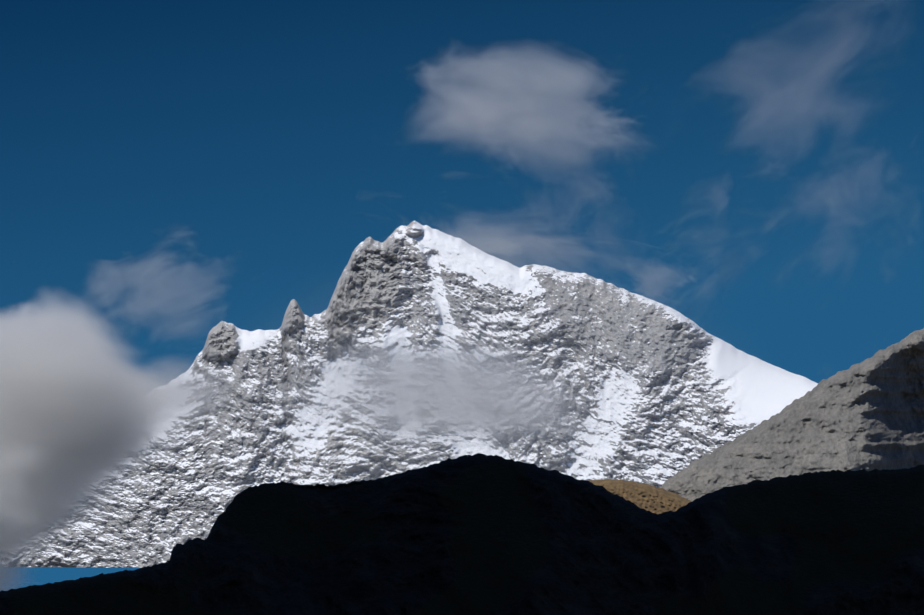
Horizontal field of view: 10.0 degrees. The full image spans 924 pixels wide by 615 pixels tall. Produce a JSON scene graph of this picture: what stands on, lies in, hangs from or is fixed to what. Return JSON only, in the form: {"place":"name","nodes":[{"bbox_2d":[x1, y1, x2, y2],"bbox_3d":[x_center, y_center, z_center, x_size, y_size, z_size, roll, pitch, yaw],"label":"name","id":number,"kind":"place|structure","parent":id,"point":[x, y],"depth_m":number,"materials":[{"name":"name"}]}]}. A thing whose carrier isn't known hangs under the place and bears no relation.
{"place":"outdoors","nodes":[
{"label":"outdoors","id":0,"kind":"place"},
{"bbox_2d":[0,221,817,567],"bbox_3d":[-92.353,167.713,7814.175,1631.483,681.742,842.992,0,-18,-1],"label":"snowy mountain","id":1,"kind":"structure","parent":0,"point":[166,507],"depth_m":7767.48,"materials":[{"name":"white snow"}]},
{"bbox_2d":[0,453,923,614],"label":"ridge terrain","id":2,"kind":"structure","parent":0,"point":[479,534],"depth_m":1716.88,"materials":[{"name":"black stone"}]},
{"bbox_2d":[0,0,923,590],"label":"sky","id":3,"kind":"structure","parent":0,"point":[171,171],"materials":[{"name":"blue"}]},
{"bbox_2d":[589,479,690,513],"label":"hill grass","id":4,"kind":"structure","parent":0,"point":[650,498],"depth_m":2670.01,"materials":[{"name":"brown plant"}]},
{"bbox_2d":[660,328,923,501],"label":"ridge terrain","id":5,"kind":"structure","parent":0,"point":[867,414],"depth_m":4159.34,"materials":[{"name":"grey stone"}]}
]}

